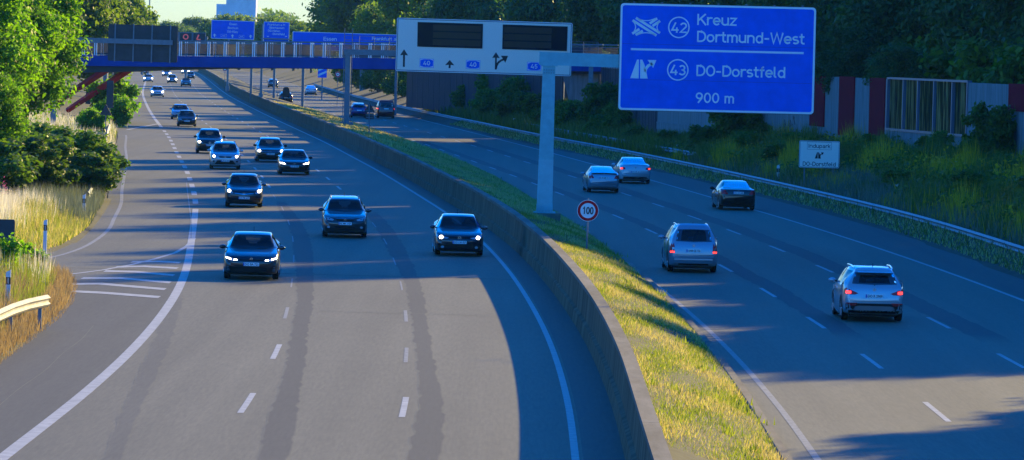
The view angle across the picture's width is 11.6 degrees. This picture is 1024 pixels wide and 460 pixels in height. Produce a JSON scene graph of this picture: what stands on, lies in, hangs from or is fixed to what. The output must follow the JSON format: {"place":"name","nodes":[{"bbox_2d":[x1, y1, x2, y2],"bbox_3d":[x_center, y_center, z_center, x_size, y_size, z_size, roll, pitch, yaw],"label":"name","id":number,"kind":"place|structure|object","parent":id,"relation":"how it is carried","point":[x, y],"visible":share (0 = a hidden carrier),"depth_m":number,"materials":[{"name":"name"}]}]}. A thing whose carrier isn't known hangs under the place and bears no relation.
{"place":"outdoors","nodes":[
{"label":"outdoors","id":0,"kind":"place"},
{"bbox_2d":[145,0,317,22],"label":"sky","id":1,"kind":"structure","parent":0,"point":[173,10],"materials":[{"name":"white"}]},
{"bbox_2d":[0,68,1023,359],"bbox_3d":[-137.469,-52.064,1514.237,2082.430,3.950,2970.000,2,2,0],"label":"ground","id":2,"kind":"structure","parent":0,"point":[294,76],"depth_m":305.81,"materials":[{"name":"green plant"}]},
{"bbox_2d":[0,232,27,271],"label":"bush","id":3,"kind":"object","parent":2,"relation":"on","point":[13,244],"visible":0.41,"depth_m":150.75,"materials":[{"name":"green plant"}]},
{"bbox_2d":[0,66,35,141],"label":"tree","id":4,"kind":"object","parent":2,"relation":"on","point":[10,120],"visible":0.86,"depth_m":235.71,"materials":[{"name":"green plant"}]},
{"bbox_2d":[0,140,43,188],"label":"bush","id":5,"kind":"object","parent":2,"relation":"on","point":[16,167],"visible":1,"depth_m":226.20,"materials":[{"name":"green plant"}]},
{"bbox_2d":[0,295,50,330],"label":"guard rail","id":6,"kind":"object","parent":2,"relation":"on","point":[39,303],"visible":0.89,"depth_m":130.22,"materials":[{"name":"grey metal"}]},
{"bbox_2d":[0,0,52,101],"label":"tree","id":7,"kind":"object","parent":2,"relation":"on","point":[15,48],"visible":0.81,"depth_m":267.13,"materials":[{"name":"green plant"}]},
{"bbox_2d":[0,252,56,326],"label":"island green grass","id":8,"kind":"structure","parent":2,"relation":"on","point":[44,277],"depth_m":147.23,"materials":[{"name":"green plant"}]},
{"bbox_2d":[0,186,66,229],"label":"tall pale grass","id":9,"kind":"structure","parent":2,"relation":"on","point":[5,199],"depth_m":197.51,"materials":[{"name":"plant"}]},
{"bbox_2d":[0,0,71,112],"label":"tree","id":10,"kind":"object","parent":2,"relation":"on","point":[44,21],"visible":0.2,"depth_m":291.48,"materials":[{"name":"green plant"}]},
{"bbox_2d":[0,252,77,363],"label":"island dry grass","id":11,"kind":"structure","parent":2,"relation":"on","point":[62,283],"depth_m":138.03,"materials":[{"name":"brown plant"}]},
{"bbox_2d":[0,134,81,193],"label":"bush","id":12,"kind":"object","parent":2,"relation":"on","point":[50,171],"visible":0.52,"depth_m":230.35,"materials":[{"name":"green plant"}]},
{"bbox_2d":[8,131,80,163],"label":"bush","id":13,"kind":"object","parent":2,"relation":"on","point":[56,139],"visible":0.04,"depth_m":239.80,"materials":[{"name":"green plant"}]},
{"bbox_2d":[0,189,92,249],"bbox_3d":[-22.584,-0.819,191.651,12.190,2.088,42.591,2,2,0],"label":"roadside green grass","id":14,"kind":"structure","parent":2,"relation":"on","point":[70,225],"depth_m":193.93,"materials":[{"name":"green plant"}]},
{"bbox_2d":[0,188,94,250],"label":"roadside dry grass","id":15,"kind":"structure","parent":2,"relation":"on","point":[51,236],"depth_m":193.62,"materials":[{"name":"yellow plant"}]},
{"bbox_2d":[17,0,92,125],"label":"tree","id":16,"kind":"object","parent":2,"relation":"on","point":[54,86],"visible":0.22,"depth_m":299.06,"materials":[{"name":"green plant"}]},
{"bbox_2d":[28,109,117,143],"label":"dry grass","id":17,"kind":"structure","parent":2,"relation":"on","point":[110,136],"depth_m":398.16,"materials":[{"name":"plant"}]},
{"bbox_2d":[39,125,120,170],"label":"bush","id":18,"kind":"object","parent":2,"relation":"on","point":[87,140],"visible":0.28,"depth_m":245.88,"materials":[{"name":"green plant"}]},
{"bbox_2d":[52,0,119,105],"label":"tree","id":19,"kind":"object","parent":2,"relation":"on","point":[95,15],"visible":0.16,"depth_m":517.21,"materials":[{"name":"green plant"}]},
{"bbox_2d":[53,150,125,192],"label":"bush","id":20,"kind":"object","parent":2,"relation":"on","point":[82,161],"visible":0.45,"depth_m":237.35,"materials":[{"name":"green plant"}]},
{"bbox_2d":[76,108,113,133],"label":"bush","id":21,"kind":"object","parent":2,"relation":"on","point":[91,118],"visible":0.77,"depth_m":385.44,"materials":[{"name":"green plant"}]},
{"bbox_2d":[65,0,144,99],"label":"tree","id":22,"kind":"object","parent":2,"relation":"on","point":[132,13],"visible":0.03,"depth_m":598.10,"materials":[{"name":"green plant"}]},
{"bbox_2d":[82,77,142,118],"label":"bush","id":23,"kind":"object","parent":2,"relation":"on","point":[122,87],"visible":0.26,"depth_m":469.07,"materials":[{"name":"green plant"}]},
{"bbox_2d":[50,23,177,122],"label":"sign seen from behind","id":24,"kind":"object","parent":2,"relation":"on","point":[145,43],"visible":0.9,"depth_m":395.03,"materials":[{"name":"metal"}]},
{"bbox_2d":[93,94,135,127],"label":"bush","id":25,"kind":"object","parent":2,"relation":"on","point":[120,112],"visible":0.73,"depth_m":439.00,"materials":[{"name":"green plant"}]},
{"bbox_2d":[107,0,159,78],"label":"tree","id":26,"kind":"object","parent":2,"relation":"on","point":[146,17],"visible":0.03,"depth_m":679.20,"materials":[{"name":"green plant"}]},
{"bbox_2d":[203,12,245,70],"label":"tree","id":27,"kind":"object","parent":2,"relation":"on","point":[225,17],"visible":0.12,"depth_m":1345.84,"materials":[{"name":"green plant"}]},
{"bbox_2d":[211,20,254,102],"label":"destination sign","id":28,"kind":"object","parent":2,"relation":"on","point":[233,29],"visible":1,"depth_m":639.53,"materials":[{"name":"blue metal"}]},
{"bbox_2d":[216,0,256,56],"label":"tower","id":29,"kind":"structure","parent":2,"relation":"on","point":[243,7],"depth_m":1698.50,"materials":[{"name":"concrete"}]},
{"bbox_2d":[246,14,284,70],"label":"tree","id":30,"kind":"object","parent":2,"relation":"on","point":[259,22],"visible":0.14,"depth_m":1246.74,"materials":[{"name":"green plant"}]},
{"bbox_2d":[8,70,582,459],"bbox_3d":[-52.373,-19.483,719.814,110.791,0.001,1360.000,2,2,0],"label":"road","id":31,"kind":"structure","parent":2,"relation":"on","point":[498,377],"depth_m":139.22,"materials":[{"name":"grey asphalt"}]},
{"bbox_2d":[100,294,183,459],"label":"asphalt sealing band","id":32,"kind":"object","parent":31,"relation":"on","point":[145,379],"visible":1,"depth_m":112.60,"materials":[{"name":"grey asphalt"}]},
{"bbox_2d":[194,128,224,152],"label":"car","id":33,"kind":"object","parent":31,"relation":"on","point":[206,138],"visible":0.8,"depth_m":346.76,"materials":[{"name":"black paint"}]},
{"bbox_2d":[207,140,242,168],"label":"car","id":34,"kind":"object","parent":31,"relation":"on","point":[224,153],"visible":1,"depth_m":304.28,"materials":[{"name":"grey paint"}]},
{"bbox_2d":[222,173,266,206],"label":"car","id":35,"kind":"object","parent":31,"relation":"on","point":[243,188],"visible":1,"depth_m":235.19,"materials":[{"name":"black paint"}]},
{"bbox_2d":[219,231,284,278],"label":"car","id":36,"kind":"object","parent":31,"relation":"on","point":[252,253],"visible":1,"depth_m":163.73,"materials":[{"name":"black paint"}]},
{"bbox_2d":[253,137,286,161],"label":"car","id":37,"kind":"object","parent":31,"relation":"on","point":[269,148],"visible":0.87,"depth_m":325.90,"materials":[{"name":"black paint"}]},
{"bbox_2d":[276,149,312,174],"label":"car","id":38,"kind":"object","parent":31,"relation":"on","point":[292,160],"visible":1,"depth_m":295.86,"materials":[{"name":"black paint"}]},
{"bbox_2d":[318,193,371,237],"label":"car","id":39,"kind":"object","parent":31,"relation":"on","point":[344,214],"visible":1,"depth_m":201.42,"materials":[{"name":"grey paint"}]},
{"bbox_2d":[48,135,820,459],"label":"worn road markings","id":40,"kind":"object","parent":31,"relation":"on","point":[772,399],"visible":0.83,"depth_m":136.69,"materials":[{"name":"paint"}]},
{"bbox_2d":[198,69,672,459],"bbox_3d":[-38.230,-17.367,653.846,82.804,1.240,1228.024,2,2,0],"label":"median wall","id":41,"kind":"structure","parent":31,"relation":"on","point":[562,275],"depth_m":160.53,"materials":[{"name":"concrete"}]},
{"bbox_2d":[430,209,487,255],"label":"car","id":42,"kind":"object","parent":31,"relation":"on","point":[453,232],"visible":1,"depth_m":186.62,"materials":[{"name":"black paint"}]},
{"bbox_2d":[0,75,1023,459],"bbox_3d":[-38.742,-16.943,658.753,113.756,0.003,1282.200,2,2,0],"label":"road markings","id":43,"kind":"object","parent":31,"relation":"on","point":[92,385],"visible":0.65,"depth_m":145.78,"materials":[{"name":"paint"}]},
{"bbox_2d":[301,0,344,57],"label":"tree","id":44,"kind":"object","parent":2,"relation":"on","point":[317,24],"visible":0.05,"depth_m":876.58,"materials":[{"name":"green plant"}]},
{"bbox_2d":[49,40,618,111],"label":"footbridge","id":45,"kind":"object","parent":2,"relation":"on","point":[198,56],"visible":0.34,"depth_m":459.26,"materials":[{"name":"metal"}]},
{"bbox_2d":[314,0,370,32],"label":"tree","id":46,"kind":"object","parent":2,"relation":"on","point":[341,12],"visible":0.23,"depth_m":835.47,"materials":[{"name":"green plant"}]},
{"bbox_2d":[347,1,396,33],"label":"tree","id":47,"kind":"object","parent":2,"relation":"on","point":[368,20],"visible":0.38,"depth_m":756.46,"materials":[{"name":"green plant"}]},
{"bbox_2d":[379,70,406,96],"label":"bush","id":48,"kind":"object","parent":2,"relation":"on","point":[388,83],"visible":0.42,"depth_m":638.60,"materials":[{"name":"green plant"}]},
{"bbox_2d":[372,0,418,33],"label":"tree","id":49,"kind":"object","parent":2,"relation":"on","point":[389,8],"visible":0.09,"depth_m":717.13,"materials":[{"name":"green plant"}]},
{"bbox_2d":[419,0,493,19],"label":"tree","id":50,"kind":"object","parent":2,"relation":"on","point":[450,9],"visible":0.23,"depth_m":555.29,"materials":[{"name":"green plant"}]},
{"bbox_2d":[468,87,500,115],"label":"bush","id":51,"kind":"object","parent":2,"relation":"on","point":[484,104],"visible":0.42,"depth_m":490.85,"materials":[{"name":"green plant"}]},
{"bbox_2d":[406,72,563,110],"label":"noise barrier","id":52,"kind":"object","parent":2,"relation":"on","point":[430,90],"visible":0.27,"depth_m":531.70,"materials":[{"name":"metal"}]},
{"bbox_2d":[207,69,777,459],"bbox_3d":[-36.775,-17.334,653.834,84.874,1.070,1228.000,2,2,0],"label":"median strip","id":53,"kind":"object","parent":2,"relation":"on","point":[676,453],"visible":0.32,"depth_m":106.83,"materials":[{"name":"plant"}]},
{"bbox_2d":[261,21,291,97],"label":"destination sign","id":54,"kind":"object","parent":53,"relation":"on","point":[276,31],"visible":0.95,"depth_m":639.53,"materials":[{"name":"blue metal"}]},
{"bbox_2d":[292,31,397,115],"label":"destination sign","id":55,"kind":"object","parent":53,"relation":"on","point":[320,36],"visible":0.47,"depth_m":559.61,"materials":[{"name":"blue metal"}]},
{"bbox_2d":[274,101,461,160],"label":"median dry grass","id":56,"kind":"structure","parent":53,"relation":"on","point":[338,120],"depth_m":393.30,"materials":[{"name":"green plant"}]},
{"bbox_2d":[340,17,598,124],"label":"display gantry","id":57,"kind":"object","parent":53,"relation":"on","point":[469,46],"visible":0.95,"depth_m":427.60,"materials":[{"name":"metal"}]},
{"bbox_2d":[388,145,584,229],"bbox_3d":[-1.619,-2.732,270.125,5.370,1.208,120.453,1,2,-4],"label":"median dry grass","id":58,"kind":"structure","parent":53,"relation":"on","point":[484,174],"depth_m":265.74,"materials":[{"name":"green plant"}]},
{"bbox_2d":[398,148,583,230],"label":"median green grass","id":59,"kind":"structure","parent":53,"relation":"on","point":[490,192],"depth_m":263.00,"materials":[{"name":"green plant"}]},
{"bbox_2d":[349,127,786,459],"bbox_3d":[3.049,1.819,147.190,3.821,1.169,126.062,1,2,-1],"label":"median dry grass","id":60,"kind":"structure","parent":53,"relation":"on","point":[678,346],"depth_m":116.38,"materials":[{"name":"yellow plant"}]},
{"bbox_2d":[577,198,598,248],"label":"speed limit sign","id":61,"kind":"object","parent":53,"relation":"on","point":[587,210],"visible":0.98,"depth_m":175.72,"materials":[{"name":"metal"}]},
{"bbox_2d":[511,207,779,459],"bbox_3d":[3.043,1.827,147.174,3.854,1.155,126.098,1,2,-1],"label":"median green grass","id":62,"kind":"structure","parent":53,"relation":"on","point":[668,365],"depth_m":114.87,"materials":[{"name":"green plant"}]},
{"bbox_2d":[531,2,816,221],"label":"cantilever gantry","id":63,"kind":"object","parent":53,"relation":"on","point":[717,58],"visible":1,"depth_m":209.51,"materials":[{"name":"metal"}]},
{"bbox_2d":[467,0,523,20],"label":"tree","id":64,"kind":"object","parent":2,"relation":"on","point":[487,14],"visible":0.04,"depth_m":543.66,"materials":[{"name":"green plant"}]},
{"bbox_2d":[492,75,530,101],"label":"bush","id":65,"kind":"object","parent":2,"relation":"on","point":[513,84],"visible":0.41,"depth_m":478.65,"materials":[{"name":"green plant"}]},
{"bbox_2d":[0,85,1023,459],"bbox_3d":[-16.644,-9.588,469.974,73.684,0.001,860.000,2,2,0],"label":"hard shoulder","id":66,"kind":"object","parent":2,"relation":"on","point":[116,325],"visible":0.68,"depth_m":135.72},
{"bbox_2d":[491,90,536,117],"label":"bush","id":67,"kind":"object","parent":2,"relation":"on","point":[508,104],"visible":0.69,"depth_m":466.76,"materials":[{"name":"green plant"}]},
{"bbox_2d":[521,93,541,117],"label":"bush","id":68,"kind":"object","parent":2,"relation":"on","point":[530,102],"visible":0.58,"depth_m":454.12,"materials":[{"name":"green plant"}]},
{"bbox_2d":[489,0,603,98],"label":"tree","id":69,"kind":"object","parent":2,"relation":"on","point":[536,10],"visible":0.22,"depth_m":515.63,"materials":[{"name":"green plant"}]},
{"bbox_2d":[424,97,688,155],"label":"bank weeds","id":70,"kind":"object","parent":2,"relation":"on","point":[646,138],"visible":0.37,"depth_m":392.99,"materials":[{"name":"green plant"}]},
{"bbox_2d":[554,99,584,125],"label":"bush","id":71,"kind":"object","parent":2,"relation":"on","point":[564,111],"visible":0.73,"depth_m":418.65,"materials":[{"name":"green plant"}]},
{"bbox_2d":[541,0,618,53],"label":"tree","id":72,"kind":"object","parent":2,"relation":"on","point":[584,20],"visible":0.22,"depth_m":497.14,"materials":[{"name":"green plant"}]},
{"bbox_2d":[574,81,617,120],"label":"bush","id":73,"kind":"object","parent":2,"relation":"on","point":[596,101],"visible":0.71,"depth_m":406.80,"materials":[{"name":"green plant"}]},
{"bbox_2d":[601,102,633,131],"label":"bush","id":74,"kind":"object","parent":2,"relation":"on","point":[616,116],"visible":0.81,"depth_m":389.29,"materials":[{"name":"green plant"}]},
{"bbox_2d":[211,69,1023,459],"bbox_3d":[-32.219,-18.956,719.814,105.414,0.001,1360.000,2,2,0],"label":"motorway road outgoing","id":75,"kind":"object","parent":2,"relation":"on","point":[837,399],"visible":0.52,"depth_m":142.38,"materials":[{"name":"asphalt"}]},
{"bbox_2d":[374,100,394,117],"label":"van","id":76,"kind":"object","parent":75,"relation":"on","point":[385,108],"visible":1,"depth_m":537.62,"materials":[{"name":"silver paint"}]},
{"bbox_2d":[232,76,792,459],"bbox_3d":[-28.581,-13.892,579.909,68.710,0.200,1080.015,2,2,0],"label":"median kerb","id":77,"kind":"structure","parent":75,"relation":"on","point":[776,440],"depth_m":125.60,"materials":[{"name":"concrete"}]},
{"bbox_2d":[581,164,618,192],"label":"car","id":78,"kind":"object","parent":75,"relation":"on","point":[600,177],"visible":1,"depth_m":274.97,"materials":[{"name":"silver paint"}]},
{"bbox_2d":[612,155,649,183],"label":"car","id":79,"kind":"object","parent":75,"relation":"on","point":[634,168],"visible":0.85,"depth_m":295.83,"materials":[{"name":"grey paint"}]},
{"bbox_2d":[256,139,1014,459],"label":"asphalt patches","id":80,"kind":"object","parent":75,"relation":"on","point":[425,441],"visible":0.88,"depth_m":149.22,"materials":[{"name":"grey asphalt"}]},
{"bbox_2d":[658,222,716,271],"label":"car","id":81,"kind":"object","parent":75,"relation":"on","point":[686,245],"visible":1,"depth_m":177.28,"materials":[{"name":"blue paint"}]},
{"bbox_2d":[710,180,754,209],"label":"car","id":82,"kind":"object","parent":75,"relation":"on","point":[733,193],"visible":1,"depth_m":250.35,"materials":[{"name":"black paint"}]},
{"bbox_2d":[828,263,902,320],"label":"car","id":83,"kind":"object","parent":75,"relation":"on","point":[867,290],"visible":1,"depth_m":147.42,"materials":[{"name":"grey paint"}]},
{"bbox_2d":[600,67,657,131],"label":"noise barrier","id":84,"kind":"object","parent":2,"relation":"on","point":[611,75],"visible":0.2,"depth_m":389.32,"materials":[{"name":"metal"}]},
{"bbox_2d":[594,0,713,52],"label":"tree","id":85,"kind":"object","parent":2,"relation":"on","point":[611,12],"visible":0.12,"depth_m":468.88,"materials":[{"name":"green plant"}]},
{"bbox_2d":[314,84,1023,252],"bbox_3d":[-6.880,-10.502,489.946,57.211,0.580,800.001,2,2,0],"label":"guard rail","id":86,"kind":"object","parent":2,"relation":"on","point":[969,233],"visible":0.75,"depth_m":276.56,"materials":[{"name":"metal"}]},
{"bbox_2d":[687,124,725,148],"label":"bush","id":87,"kind":"object","parent":2,"relation":"on","point":[705,132],"visible":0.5,"depth_m":333.27,"materials":[{"name":"green plant"}]},
{"bbox_2d":[706,112,763,140],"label":"bush","id":88,"kind":"object","parent":2,"relation":"on","point":[725,122],"visible":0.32,"depth_m":328.58,"materials":[{"name":"green plant"}]},
{"bbox_2d":[450,118,1023,274],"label":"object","id":89,"kind":"structure","parent":2,"relation":"on","point":[750,182],"depth_m":256.52,"materials":[{"name":"green plant"}]},
{"bbox_2d":[781,0,853,40],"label":"tree","id":90,"kind":"object","parent":2,"relation":"on","point":[823,25],"visible":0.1,"depth_m":327.32,"materials":[{"name":"green plant"}]},
{"bbox_2d":[798,140,839,179],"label":"exit sign","id":91,"kind":"object","parent":2,"relation":"on","point":[818,154],"visible":0.98,"depth_m":275.00,"materials":[{"name":"white metal"}]},
{"bbox_2d":[656,76,1023,158],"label":"noise wall","id":92,"kind":"structure","parent":2,"relation":"on","point":[909,108],"depth_m":291.08,"materials":[{"name":"concrete"}]},
{"bbox_2d":[885,77,971,136],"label":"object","id":93,"kind":"structure","parent":92,"relation":"in","point":[913,105],"depth_m":283.84,"materials":[{"name":"grey metal"}]},
{"bbox_2d":[656,117,1023,245],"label":"bank weeds","id":94,"kind":"object","parent":2,"relation":"on","point":[700,148],"visible":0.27,"depth_m":261.29,"materials":[{"name":"green plant"}]},
{"bbox_2d":[660,126,1023,227],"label":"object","id":95,"kind":"object","parent":2,"relation":"on","point":[871,166],"visible":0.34,"depth_m":259.45,"materials":[{"name":"green plant"}]},
{"bbox_2d":[667,116,1023,244],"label":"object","id":96,"kind":"object","parent":2,"relation":"on","point":[790,154],"visible":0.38,"depth_m":255.91,"materials":[{"name":"green plant"}]},
{"bbox_2d":[815,25,887,95],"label":"tree","id":97,"kind":"object","parent":2,"relation":"on","point":[843,60],"visible":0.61,"depth_m":308.58,"materials":[{"name":"green plant"}]},
{"bbox_2d":[713,128,1023,229],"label":"bank yellow flowers","id":98,"kind":"object","parent":2,"relation":"on","point":[956,165],"visible":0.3,"depth_m":255.73,"materials":[{"name":"plant"}]},
{"bbox_2d":[825,0,944,47],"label":"tree","id":99,"kind":"object","parent":2,"relation":"on","point":[893,18],"visible":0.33,"depth_m":309.87,"materials":[{"name":"green plant"}]},
{"bbox_2d":[861,39,935,85],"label":"tree","id":100,"kind":"object","parent":2,"relation":"on","point":[898,61],"visible":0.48,"depth_m":296.88,"materials":[{"name":"green plant"}]},
{"bbox_2d":[910,33,956,78],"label":"bush","id":101,"kind":"object","parent":2,"relation":"on","point":[926,43],"visible":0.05,"depth_m":302.91,"materials":[{"name":"green plant"}]},
{"bbox_2d":[911,0,1006,74],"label":"tree","id":102,"kind":"object","parent":2,"relation":"on","point":[947,14],"visible":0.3,"depth_m":297.10,"materials":[{"name":"green plant"}]},
{"bbox_2d":[916,34,1003,79],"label":"bush","id":103,"kind":"object","parent":2,"relation":"on","point":[936,65],"visible":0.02,"depth_m":293.67,"materials":[{"name":"green plant"}]},
{"bbox_2d":[946,169,987,193],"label":"bush","id":104,"kind":"object","parent":2,"relation":"on","point":[965,174],"visible":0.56,"depth_m":231.65,"materials":[{"name":"green plant"}]},
{"bbox_2d":[954,139,993,156],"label":"bush","id":105,"kind":"object","parent":2,"relation":"on","point":[988,149],"visible":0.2,"depth_m":261.54,"materials":[{"name":"green plant"}]},
{"bbox_2d":[948,37,1011,82],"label":"bush","id":106,"kind":"object","parent":2,"relation":"on","point":[974,66],"visible":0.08,"depth_m":284.46,"materials":[{"name":"green plant"}]},
{"bbox_2d":[960,100,1016,156],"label":"bush","id":107,"kind":"object","parent":2,"relation":"on","point":[996,127],"visible":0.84,"depth_m":263.12,"materials":[{"name":"green plant"}]},
{"bbox_2d":[960,0,1023,58],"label":"tree","id":108,"kind":"object","parent":2,"relation":"on","point":[1007,15],"visible":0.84,"depth_m":285.18,"materials":[{"name":"green plant"}]},
{"bbox_2d":[981,36,1023,83],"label":"bush","id":109,"kind":"object","parent":2,"relation":"on","point":[1008,68],"visible":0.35,"depth_m":276.06,"materials":[{"name":"green plant"}]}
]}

